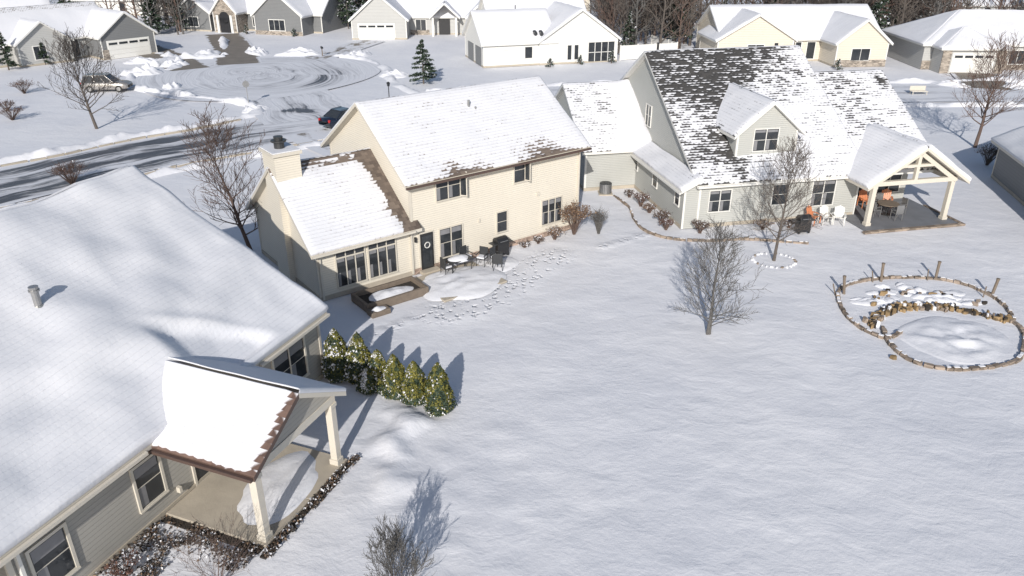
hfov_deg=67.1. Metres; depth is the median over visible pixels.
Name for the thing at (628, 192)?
bush
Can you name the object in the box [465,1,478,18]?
roof left snow
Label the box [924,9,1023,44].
hip roof snow
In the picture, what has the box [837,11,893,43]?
roof right snow
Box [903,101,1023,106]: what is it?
snow bank
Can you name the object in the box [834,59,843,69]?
evergreen
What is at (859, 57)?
openings
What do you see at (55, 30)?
entry roof right deck
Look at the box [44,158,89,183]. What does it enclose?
red bush
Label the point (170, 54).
snow bank
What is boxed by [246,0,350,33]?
walls
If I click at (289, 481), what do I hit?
porch snow
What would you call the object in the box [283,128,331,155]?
driveway
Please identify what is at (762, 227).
bush
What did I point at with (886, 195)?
adirondack chair
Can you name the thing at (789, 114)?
dormer roof right snow
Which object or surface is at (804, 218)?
barbecue grill
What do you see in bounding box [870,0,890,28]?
spruce tree
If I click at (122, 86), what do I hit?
parked suv
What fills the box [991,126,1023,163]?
roof left snow
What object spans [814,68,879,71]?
roof far snow
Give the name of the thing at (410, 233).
gutters and vents
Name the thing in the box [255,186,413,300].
wing walls
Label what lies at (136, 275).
roof
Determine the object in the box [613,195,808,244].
bed edging
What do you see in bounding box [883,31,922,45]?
hip roof deck
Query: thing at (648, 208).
bush
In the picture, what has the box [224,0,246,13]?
entry roof right snow
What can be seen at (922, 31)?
hip roof snow
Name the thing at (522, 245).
bush
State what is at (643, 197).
bush
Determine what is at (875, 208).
patio chair
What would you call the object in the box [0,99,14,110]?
red bush
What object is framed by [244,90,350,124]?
cul de sac road
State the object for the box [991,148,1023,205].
walls
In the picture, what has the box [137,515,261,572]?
leaf litter
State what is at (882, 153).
porch roof
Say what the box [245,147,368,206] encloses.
wing roof far snow
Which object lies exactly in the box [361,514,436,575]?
ornamental shrub
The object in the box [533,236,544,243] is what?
bush
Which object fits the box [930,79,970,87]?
snow pile
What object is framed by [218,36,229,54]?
snow bank
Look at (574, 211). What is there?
hydrangea bush
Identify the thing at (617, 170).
walls
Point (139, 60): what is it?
snow pile
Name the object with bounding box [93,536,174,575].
shrub
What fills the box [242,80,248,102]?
stop sign
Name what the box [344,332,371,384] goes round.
arborvitae shrub
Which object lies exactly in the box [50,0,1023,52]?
distant tree line
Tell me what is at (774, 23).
roof right snow
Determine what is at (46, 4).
roof far snow
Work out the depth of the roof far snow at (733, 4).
98.97 m
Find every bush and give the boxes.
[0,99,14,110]
[0,105,23,119]
[7,79,33,93]
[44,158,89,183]
[103,548,141,575]
[518,239,530,247]
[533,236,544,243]
[546,225,565,239]
[557,200,596,234]
[588,206,609,233]
[624,189,634,197]
[633,191,650,206]
[642,202,656,212]
[653,208,669,221]
[658,216,674,229]
[692,219,710,232]
[753,217,774,229]
[783,218,794,227]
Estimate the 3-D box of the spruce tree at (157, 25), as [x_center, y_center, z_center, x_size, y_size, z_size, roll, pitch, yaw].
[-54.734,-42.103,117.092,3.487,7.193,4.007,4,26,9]
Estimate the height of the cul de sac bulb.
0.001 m
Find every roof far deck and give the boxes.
[246,169,267,209]
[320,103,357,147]
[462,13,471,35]
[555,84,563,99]
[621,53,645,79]
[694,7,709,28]
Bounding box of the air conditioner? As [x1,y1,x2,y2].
[598,181,612,195]
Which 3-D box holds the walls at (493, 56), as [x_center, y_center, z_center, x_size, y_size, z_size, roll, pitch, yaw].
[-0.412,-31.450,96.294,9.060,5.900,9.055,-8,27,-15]
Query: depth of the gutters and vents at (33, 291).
20.30 m
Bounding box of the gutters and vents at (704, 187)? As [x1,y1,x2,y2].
[630,42,859,213]
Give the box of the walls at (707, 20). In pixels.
[695,10,820,60]
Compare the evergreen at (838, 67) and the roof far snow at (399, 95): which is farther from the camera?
the evergreen at (838, 67)
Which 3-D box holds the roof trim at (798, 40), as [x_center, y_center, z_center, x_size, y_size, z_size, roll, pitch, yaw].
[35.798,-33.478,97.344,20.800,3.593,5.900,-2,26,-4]
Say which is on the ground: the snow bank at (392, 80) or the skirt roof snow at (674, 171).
the snow bank at (392, 80)
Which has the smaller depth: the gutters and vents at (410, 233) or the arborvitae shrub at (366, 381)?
the arborvitae shrub at (366, 381)
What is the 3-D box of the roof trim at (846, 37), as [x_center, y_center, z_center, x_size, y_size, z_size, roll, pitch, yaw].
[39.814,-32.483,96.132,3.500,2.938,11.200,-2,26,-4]
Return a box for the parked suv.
[80,73,132,92]
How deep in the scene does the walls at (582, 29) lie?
94.13 m
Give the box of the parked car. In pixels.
[318,106,348,127]
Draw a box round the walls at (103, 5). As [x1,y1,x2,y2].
[65,1,169,14]
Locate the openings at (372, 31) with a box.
[357,17,457,39]
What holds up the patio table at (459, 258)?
on the back patio
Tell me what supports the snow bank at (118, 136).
on the ground
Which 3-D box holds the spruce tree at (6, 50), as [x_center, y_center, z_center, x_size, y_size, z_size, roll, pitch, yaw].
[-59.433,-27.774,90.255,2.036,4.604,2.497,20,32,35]
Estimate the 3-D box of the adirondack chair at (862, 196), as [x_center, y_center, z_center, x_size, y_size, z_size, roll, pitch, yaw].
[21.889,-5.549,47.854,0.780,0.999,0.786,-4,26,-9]
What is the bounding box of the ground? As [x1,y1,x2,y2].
[0,0,1023,575]
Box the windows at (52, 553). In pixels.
[23,336,309,575]
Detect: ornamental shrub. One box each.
[169,505,254,575]
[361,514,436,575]
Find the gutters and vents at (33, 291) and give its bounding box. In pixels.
[0,285,329,575]
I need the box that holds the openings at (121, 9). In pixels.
[96,1,156,11]
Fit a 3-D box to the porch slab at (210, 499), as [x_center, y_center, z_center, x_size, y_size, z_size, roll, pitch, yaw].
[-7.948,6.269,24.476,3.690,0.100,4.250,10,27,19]
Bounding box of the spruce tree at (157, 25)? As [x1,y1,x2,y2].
[140,0,168,34]
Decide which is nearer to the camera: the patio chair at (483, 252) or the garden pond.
the garden pond
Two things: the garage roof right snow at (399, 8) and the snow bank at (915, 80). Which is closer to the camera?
the snow bank at (915, 80)
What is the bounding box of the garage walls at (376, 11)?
[351,0,409,39]
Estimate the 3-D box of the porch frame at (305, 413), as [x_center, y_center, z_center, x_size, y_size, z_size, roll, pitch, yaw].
[-7.998,4.632,23.473,3.840,3.720,4.370,10,27,19]
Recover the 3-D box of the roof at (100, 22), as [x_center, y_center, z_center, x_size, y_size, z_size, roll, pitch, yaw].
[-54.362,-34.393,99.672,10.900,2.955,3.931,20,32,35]
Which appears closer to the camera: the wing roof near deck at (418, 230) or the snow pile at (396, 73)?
the wing roof near deck at (418, 230)
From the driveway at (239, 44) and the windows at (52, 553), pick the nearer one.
the windows at (52, 553)
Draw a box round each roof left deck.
[9,22,39,46]
[83,12,123,39]
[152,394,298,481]
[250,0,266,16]
[348,0,370,21]
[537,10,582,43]
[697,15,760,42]
[717,102,775,139]
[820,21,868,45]
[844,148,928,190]
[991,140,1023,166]
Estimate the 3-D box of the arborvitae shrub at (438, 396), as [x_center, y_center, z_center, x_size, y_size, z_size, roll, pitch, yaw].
[-2.625,3.586,27.826,1.329,2.106,1.285,0,26,0]
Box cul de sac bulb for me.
[135,56,380,100]
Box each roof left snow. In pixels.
[8,17,39,45]
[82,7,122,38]
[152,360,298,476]
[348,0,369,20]
[429,0,444,17]
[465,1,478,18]
[537,1,582,42]
[697,8,759,40]
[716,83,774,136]
[820,11,868,44]
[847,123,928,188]
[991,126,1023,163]
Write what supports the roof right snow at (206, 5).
on the right deck of the left roof
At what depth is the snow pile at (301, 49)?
101.99 m
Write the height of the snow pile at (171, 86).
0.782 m
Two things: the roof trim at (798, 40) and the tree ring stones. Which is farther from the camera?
the roof trim at (798, 40)
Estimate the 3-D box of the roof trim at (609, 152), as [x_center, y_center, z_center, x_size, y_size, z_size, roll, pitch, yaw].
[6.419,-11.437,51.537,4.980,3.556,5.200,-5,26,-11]
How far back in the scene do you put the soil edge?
22.90 m
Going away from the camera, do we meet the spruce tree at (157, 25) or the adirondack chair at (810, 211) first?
the adirondack chair at (810, 211)
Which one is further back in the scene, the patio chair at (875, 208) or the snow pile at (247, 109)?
the snow pile at (247, 109)
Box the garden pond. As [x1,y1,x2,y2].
[833,261,1023,371]
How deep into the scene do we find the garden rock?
31.60 m
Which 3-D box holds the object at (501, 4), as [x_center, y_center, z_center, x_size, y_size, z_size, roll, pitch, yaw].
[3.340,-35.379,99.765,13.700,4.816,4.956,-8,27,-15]
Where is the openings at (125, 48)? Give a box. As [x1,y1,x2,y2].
[32,36,151,60]
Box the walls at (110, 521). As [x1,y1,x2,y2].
[0,325,323,575]
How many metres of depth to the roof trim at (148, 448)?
20.42 m
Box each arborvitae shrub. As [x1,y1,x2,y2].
[320,328,348,382]
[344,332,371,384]
[356,366,378,394]
[367,349,386,390]
[378,354,404,400]
[398,361,427,406]
[422,362,457,416]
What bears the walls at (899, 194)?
on the ground
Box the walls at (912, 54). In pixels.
[885,33,1023,69]
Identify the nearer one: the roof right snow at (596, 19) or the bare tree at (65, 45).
the bare tree at (65, 45)
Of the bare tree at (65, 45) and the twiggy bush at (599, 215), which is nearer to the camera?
the twiggy bush at (599, 215)
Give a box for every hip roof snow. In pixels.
[881,10,958,44]
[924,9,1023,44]
[932,26,963,48]
[942,26,1009,48]
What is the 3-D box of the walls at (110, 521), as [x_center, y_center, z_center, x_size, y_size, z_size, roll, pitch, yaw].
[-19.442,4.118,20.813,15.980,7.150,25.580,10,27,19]
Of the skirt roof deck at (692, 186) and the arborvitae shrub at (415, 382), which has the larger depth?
the skirt roof deck at (692, 186)
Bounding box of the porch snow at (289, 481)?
[237,451,317,524]
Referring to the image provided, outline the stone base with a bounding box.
[414,224,573,274]
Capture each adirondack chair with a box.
[806,205,822,225]
[817,205,834,225]
[831,205,846,225]
[856,189,868,207]
[879,189,893,207]
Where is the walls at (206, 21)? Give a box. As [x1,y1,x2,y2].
[178,0,214,31]
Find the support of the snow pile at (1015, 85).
on the driveway at (958, 75)
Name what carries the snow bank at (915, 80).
on the ground
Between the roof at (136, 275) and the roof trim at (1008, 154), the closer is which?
the roof at (136, 275)
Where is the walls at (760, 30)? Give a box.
[699,17,793,47]
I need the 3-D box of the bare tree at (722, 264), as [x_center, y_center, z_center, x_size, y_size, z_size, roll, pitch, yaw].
[8.738,-0.473,32.373,4.098,5.533,3.769,0,26,0]
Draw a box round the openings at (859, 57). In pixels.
[747,41,885,66]
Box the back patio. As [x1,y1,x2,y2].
[416,256,518,301]
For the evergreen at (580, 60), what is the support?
on the ground
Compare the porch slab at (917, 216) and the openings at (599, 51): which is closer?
the porch slab at (917, 216)
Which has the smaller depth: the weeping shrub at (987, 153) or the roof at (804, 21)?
the weeping shrub at (987, 153)
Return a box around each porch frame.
[148,396,343,542]
[862,153,957,225]
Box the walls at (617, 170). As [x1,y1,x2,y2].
[558,91,635,190]
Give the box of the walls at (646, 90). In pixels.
[628,58,856,227]
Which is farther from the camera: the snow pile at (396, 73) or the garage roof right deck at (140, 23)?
the garage roof right deck at (140, 23)
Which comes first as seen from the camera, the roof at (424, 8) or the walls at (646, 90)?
the walls at (646, 90)
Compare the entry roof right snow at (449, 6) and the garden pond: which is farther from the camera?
the entry roof right snow at (449, 6)
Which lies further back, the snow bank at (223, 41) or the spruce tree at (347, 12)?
the spruce tree at (347, 12)
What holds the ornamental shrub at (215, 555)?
on the ground
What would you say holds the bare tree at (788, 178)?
on the ground
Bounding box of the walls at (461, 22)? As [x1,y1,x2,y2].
[409,18,466,34]
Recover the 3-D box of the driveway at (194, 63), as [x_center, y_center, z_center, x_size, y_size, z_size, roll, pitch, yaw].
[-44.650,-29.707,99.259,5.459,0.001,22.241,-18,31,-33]
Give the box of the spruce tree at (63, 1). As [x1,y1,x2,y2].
[57,0,73,3]
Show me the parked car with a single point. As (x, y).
(330, 118)
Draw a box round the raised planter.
[351,276,428,318]
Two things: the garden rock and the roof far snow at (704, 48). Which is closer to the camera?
the garden rock
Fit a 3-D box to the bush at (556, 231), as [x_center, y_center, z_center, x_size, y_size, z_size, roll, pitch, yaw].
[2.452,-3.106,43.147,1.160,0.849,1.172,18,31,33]
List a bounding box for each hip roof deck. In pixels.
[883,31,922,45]
[942,49,1007,50]
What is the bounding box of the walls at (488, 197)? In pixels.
[329,111,577,268]
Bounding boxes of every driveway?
[137,45,211,70]
[204,33,261,64]
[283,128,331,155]
[301,40,383,58]
[950,72,1014,89]
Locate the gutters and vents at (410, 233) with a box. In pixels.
[312,100,591,299]
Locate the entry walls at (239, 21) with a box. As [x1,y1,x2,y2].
[212,0,248,32]
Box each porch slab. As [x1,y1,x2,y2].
[166,443,347,547]
[845,198,965,233]
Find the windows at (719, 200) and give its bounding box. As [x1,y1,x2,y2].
[634,103,902,212]
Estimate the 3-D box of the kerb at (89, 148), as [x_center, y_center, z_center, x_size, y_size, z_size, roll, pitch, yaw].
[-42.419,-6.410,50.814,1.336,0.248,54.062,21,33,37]
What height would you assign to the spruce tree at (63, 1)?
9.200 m
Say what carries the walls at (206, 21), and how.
on the ground
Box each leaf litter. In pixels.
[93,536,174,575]
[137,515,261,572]
[261,454,361,557]
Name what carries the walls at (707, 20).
on the ground
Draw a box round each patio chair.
[440,257,453,274]
[459,245,472,263]
[475,246,487,266]
[490,245,502,266]
[492,254,502,270]
[873,202,881,216]
[875,193,886,209]
[890,205,904,220]
[893,197,908,212]
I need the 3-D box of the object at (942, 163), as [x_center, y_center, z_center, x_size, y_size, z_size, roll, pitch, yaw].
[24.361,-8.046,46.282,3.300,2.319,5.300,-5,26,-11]
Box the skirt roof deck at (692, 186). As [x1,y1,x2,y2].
[632,153,703,193]
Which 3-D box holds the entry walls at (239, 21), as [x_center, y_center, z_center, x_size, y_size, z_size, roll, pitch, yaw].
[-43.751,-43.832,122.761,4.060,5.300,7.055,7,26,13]
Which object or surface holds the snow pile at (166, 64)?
on the driveway at (194, 63)
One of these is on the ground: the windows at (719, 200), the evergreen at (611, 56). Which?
the evergreen at (611, 56)
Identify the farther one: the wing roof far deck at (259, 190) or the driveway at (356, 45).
the driveway at (356, 45)
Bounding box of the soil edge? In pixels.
[161,458,354,559]
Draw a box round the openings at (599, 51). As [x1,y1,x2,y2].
[468,5,614,65]
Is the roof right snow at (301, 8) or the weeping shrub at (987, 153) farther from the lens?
the roof right snow at (301, 8)
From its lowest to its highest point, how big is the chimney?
7.100 m
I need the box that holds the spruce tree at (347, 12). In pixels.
[336,0,358,28]
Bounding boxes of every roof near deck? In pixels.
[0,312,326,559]
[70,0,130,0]
[267,169,421,259]
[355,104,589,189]
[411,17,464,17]
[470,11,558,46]
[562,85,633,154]
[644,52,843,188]
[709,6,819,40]
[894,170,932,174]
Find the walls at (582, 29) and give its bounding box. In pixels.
[539,11,617,64]
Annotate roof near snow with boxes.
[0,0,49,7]
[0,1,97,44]
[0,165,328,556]
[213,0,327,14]
[267,149,421,255]
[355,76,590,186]
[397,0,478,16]
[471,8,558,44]
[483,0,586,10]
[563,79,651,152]
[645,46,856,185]
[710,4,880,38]
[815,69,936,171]
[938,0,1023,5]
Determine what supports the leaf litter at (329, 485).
on the ground
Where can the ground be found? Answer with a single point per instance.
(614, 412)
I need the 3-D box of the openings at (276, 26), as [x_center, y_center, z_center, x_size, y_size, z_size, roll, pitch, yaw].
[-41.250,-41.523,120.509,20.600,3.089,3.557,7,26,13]
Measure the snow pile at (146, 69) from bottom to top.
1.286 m
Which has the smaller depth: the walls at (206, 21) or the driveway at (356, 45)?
the driveway at (356, 45)
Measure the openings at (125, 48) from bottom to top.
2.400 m
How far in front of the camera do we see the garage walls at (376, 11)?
112.75 m
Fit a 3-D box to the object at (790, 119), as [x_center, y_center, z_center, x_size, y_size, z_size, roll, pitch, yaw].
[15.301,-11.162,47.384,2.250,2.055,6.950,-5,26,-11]
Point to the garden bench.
(913, 89)
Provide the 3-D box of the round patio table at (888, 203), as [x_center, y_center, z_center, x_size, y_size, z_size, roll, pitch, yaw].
[22.620,-4.772,46.537,1.225,0.740,1.225,0,26,0]
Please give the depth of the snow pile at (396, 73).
87.43 m
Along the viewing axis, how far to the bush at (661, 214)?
45.42 m
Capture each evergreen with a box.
[544,58,553,66]
[577,55,584,64]
[608,50,616,62]
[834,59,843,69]
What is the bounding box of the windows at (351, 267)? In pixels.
[334,157,562,288]
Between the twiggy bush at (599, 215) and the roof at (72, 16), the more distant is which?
the roof at (72, 16)
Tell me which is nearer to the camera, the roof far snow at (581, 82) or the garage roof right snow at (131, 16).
the roof far snow at (581, 82)
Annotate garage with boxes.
[929,48,1007,73]
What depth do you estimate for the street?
59.31 m
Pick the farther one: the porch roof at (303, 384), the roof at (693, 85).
the roof at (693, 85)
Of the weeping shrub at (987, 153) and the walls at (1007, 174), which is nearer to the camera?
the walls at (1007, 174)
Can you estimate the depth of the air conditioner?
50.06 m
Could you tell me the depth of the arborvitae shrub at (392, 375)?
28.58 m
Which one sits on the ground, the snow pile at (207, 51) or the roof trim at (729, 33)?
the snow pile at (207, 51)
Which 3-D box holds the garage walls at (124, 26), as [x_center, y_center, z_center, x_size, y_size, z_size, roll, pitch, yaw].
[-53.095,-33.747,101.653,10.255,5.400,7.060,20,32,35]
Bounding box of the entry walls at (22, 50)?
[12,23,74,67]
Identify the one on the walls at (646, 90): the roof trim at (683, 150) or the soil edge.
the roof trim at (683, 150)
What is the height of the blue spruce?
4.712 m
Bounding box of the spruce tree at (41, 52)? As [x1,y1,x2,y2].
[37,42,49,64]
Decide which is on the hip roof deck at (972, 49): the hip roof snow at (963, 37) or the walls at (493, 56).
the hip roof snow at (963, 37)
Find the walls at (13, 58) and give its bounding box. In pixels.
[0,38,88,67]
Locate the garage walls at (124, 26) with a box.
[85,14,157,59]
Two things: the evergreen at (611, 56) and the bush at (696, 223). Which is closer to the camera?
the bush at (696, 223)
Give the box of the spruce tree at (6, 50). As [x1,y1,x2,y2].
[0,32,21,69]
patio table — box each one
[444,253,472,273]
[877,200,899,215]
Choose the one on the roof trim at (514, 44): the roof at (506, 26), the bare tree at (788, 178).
the roof at (506, 26)
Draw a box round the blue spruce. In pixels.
[408,39,436,83]
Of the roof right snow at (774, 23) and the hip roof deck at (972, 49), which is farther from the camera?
the roof right snow at (774, 23)
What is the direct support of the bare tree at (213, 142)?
on the ground
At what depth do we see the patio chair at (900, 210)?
45.43 m
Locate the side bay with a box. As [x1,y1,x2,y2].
[634,163,698,228]
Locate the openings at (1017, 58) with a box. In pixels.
[1007,50,1023,64]
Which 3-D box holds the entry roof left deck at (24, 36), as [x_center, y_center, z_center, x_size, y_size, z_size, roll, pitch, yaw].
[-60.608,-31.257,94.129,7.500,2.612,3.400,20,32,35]
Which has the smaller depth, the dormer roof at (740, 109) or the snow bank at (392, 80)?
the dormer roof at (740, 109)
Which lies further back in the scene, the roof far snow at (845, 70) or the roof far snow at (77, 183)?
the roof far snow at (845, 70)
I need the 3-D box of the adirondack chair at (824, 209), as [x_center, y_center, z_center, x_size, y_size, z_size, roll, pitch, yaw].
[18.413,-4.272,45.266,0.780,0.999,0.785,-4,26,-9]
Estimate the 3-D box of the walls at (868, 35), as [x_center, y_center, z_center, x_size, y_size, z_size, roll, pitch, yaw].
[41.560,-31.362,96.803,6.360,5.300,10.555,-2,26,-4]
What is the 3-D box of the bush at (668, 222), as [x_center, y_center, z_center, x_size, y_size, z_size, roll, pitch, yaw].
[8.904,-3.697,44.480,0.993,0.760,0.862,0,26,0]
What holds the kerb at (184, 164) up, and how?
on the ground
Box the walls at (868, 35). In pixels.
[818,22,888,66]
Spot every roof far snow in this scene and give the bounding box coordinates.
[0,166,128,210]
[3,1,91,7]
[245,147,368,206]
[320,76,533,144]
[462,8,534,31]
[555,80,618,94]
[620,45,797,79]
[694,4,771,26]
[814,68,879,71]
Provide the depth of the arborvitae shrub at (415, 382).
28.17 m
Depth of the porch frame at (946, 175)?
44.51 m
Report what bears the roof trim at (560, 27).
on the walls at (582, 29)
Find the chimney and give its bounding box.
[258,135,301,281]
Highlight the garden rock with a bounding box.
[889,355,896,359]
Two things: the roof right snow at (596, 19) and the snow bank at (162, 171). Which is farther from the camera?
the roof right snow at (596, 19)
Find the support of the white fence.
on the ground
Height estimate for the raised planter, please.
0.420 m
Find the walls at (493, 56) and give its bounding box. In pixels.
[465,17,538,67]
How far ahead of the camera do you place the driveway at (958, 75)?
84.44 m
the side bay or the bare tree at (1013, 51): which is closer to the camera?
the side bay
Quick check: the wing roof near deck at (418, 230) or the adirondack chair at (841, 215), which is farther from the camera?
the adirondack chair at (841, 215)
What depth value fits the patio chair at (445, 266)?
38.40 m
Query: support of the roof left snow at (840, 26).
on the roof trim at (846, 37)
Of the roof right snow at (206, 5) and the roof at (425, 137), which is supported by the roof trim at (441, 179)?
the roof at (425, 137)
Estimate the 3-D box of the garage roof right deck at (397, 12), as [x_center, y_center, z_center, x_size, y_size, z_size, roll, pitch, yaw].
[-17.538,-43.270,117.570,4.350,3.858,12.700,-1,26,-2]
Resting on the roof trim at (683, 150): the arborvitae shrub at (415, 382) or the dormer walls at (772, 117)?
the dormer walls at (772, 117)
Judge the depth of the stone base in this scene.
42.65 m
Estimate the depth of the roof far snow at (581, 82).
53.12 m
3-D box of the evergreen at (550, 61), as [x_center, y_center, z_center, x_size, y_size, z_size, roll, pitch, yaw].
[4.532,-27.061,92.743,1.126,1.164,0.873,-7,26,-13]
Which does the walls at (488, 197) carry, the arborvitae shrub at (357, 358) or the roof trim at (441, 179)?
the roof trim at (441, 179)
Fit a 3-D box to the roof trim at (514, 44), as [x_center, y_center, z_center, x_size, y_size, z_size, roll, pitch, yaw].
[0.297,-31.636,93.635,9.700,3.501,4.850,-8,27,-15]
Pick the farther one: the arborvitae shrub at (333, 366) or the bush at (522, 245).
the bush at (522, 245)
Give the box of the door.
[414,230,439,274]
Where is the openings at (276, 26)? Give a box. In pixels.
[187,12,302,35]
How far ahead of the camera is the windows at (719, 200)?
45.12 m
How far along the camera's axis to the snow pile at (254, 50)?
101.52 m
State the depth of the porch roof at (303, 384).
23.77 m
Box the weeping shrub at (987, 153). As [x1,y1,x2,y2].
[974,143,997,165]
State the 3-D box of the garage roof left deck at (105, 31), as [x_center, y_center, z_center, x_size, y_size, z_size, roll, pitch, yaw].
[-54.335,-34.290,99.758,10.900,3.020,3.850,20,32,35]
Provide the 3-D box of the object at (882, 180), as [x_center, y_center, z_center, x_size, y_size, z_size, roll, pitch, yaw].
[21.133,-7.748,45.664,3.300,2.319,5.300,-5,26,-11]
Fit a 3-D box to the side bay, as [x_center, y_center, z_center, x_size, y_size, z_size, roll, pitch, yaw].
[9.324,-6.390,48.057,0.910,2.500,8.620,-5,26,-11]
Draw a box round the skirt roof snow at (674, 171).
[632,141,702,190]
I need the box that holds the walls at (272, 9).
[253,0,313,35]
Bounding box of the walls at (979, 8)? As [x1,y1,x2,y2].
[912,1,1021,20]
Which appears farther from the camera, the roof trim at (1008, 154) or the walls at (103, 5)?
the walls at (103, 5)
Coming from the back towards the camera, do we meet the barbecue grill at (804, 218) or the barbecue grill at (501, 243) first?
the barbecue grill at (804, 218)
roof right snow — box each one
[96,7,157,32]
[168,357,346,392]
[193,0,213,12]
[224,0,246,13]
[283,0,312,16]
[384,0,411,20]
[444,0,460,17]
[556,1,621,38]
[733,82,806,132]
[744,8,798,39]
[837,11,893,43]
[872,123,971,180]
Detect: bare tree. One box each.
[37,26,128,128]
[178,101,264,249]
[673,213,772,334]
[741,130,832,260]
[945,29,1023,147]
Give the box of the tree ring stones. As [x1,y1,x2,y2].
[751,252,796,268]
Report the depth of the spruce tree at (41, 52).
93.88 m
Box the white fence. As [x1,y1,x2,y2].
[619,35,677,60]
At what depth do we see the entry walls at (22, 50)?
93.28 m
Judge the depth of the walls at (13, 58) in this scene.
93.45 m
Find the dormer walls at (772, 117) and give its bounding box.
[726,106,797,156]
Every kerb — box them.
[0,119,240,166]
[0,138,323,207]
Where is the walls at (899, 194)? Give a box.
[867,174,907,199]
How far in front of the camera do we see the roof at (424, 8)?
117.93 m
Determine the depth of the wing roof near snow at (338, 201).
36.79 m
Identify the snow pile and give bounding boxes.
[119,63,163,76]
[123,57,156,63]
[160,60,188,67]
[162,81,181,89]
[194,49,220,58]
[242,104,270,112]
[245,46,268,55]
[285,46,318,52]
[348,49,371,56]
[378,69,409,77]
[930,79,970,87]
[1003,80,1023,88]
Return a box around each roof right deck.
[40,22,73,40]
[124,12,157,33]
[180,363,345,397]
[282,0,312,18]
[383,0,410,21]
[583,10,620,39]
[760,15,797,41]
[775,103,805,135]
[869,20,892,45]
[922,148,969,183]
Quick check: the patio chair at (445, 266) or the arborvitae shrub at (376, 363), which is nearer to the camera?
the arborvitae shrub at (376, 363)
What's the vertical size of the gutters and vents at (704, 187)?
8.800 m
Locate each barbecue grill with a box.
[489,235,512,254]
[792,214,815,233]
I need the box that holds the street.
[0,84,1023,205]
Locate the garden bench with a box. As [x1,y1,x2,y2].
[910,86,927,94]
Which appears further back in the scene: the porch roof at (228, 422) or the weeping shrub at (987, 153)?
the weeping shrub at (987, 153)
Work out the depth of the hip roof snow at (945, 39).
89.90 m
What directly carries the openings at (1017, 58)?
attached to the walls at (912, 54)
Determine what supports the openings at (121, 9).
attached to the walls at (103, 5)
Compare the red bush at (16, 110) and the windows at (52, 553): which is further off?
the red bush at (16, 110)
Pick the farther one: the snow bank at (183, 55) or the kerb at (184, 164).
the snow bank at (183, 55)
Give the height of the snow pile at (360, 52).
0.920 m
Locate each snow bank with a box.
[0,73,263,164]
[0,141,321,209]
[149,51,224,66]
[155,51,183,69]
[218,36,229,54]
[273,50,419,93]
[424,76,1023,91]
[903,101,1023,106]
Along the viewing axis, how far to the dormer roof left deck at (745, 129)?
43.99 m
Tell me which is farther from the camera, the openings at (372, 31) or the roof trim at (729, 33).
the openings at (372, 31)
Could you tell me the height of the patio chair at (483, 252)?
0.950 m
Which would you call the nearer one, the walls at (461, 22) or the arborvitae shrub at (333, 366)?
the arborvitae shrub at (333, 366)
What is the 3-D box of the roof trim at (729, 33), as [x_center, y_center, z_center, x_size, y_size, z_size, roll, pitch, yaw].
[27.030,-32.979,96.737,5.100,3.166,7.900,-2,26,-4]
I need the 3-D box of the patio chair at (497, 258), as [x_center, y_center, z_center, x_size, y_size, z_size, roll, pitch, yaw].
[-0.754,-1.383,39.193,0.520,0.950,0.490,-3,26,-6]

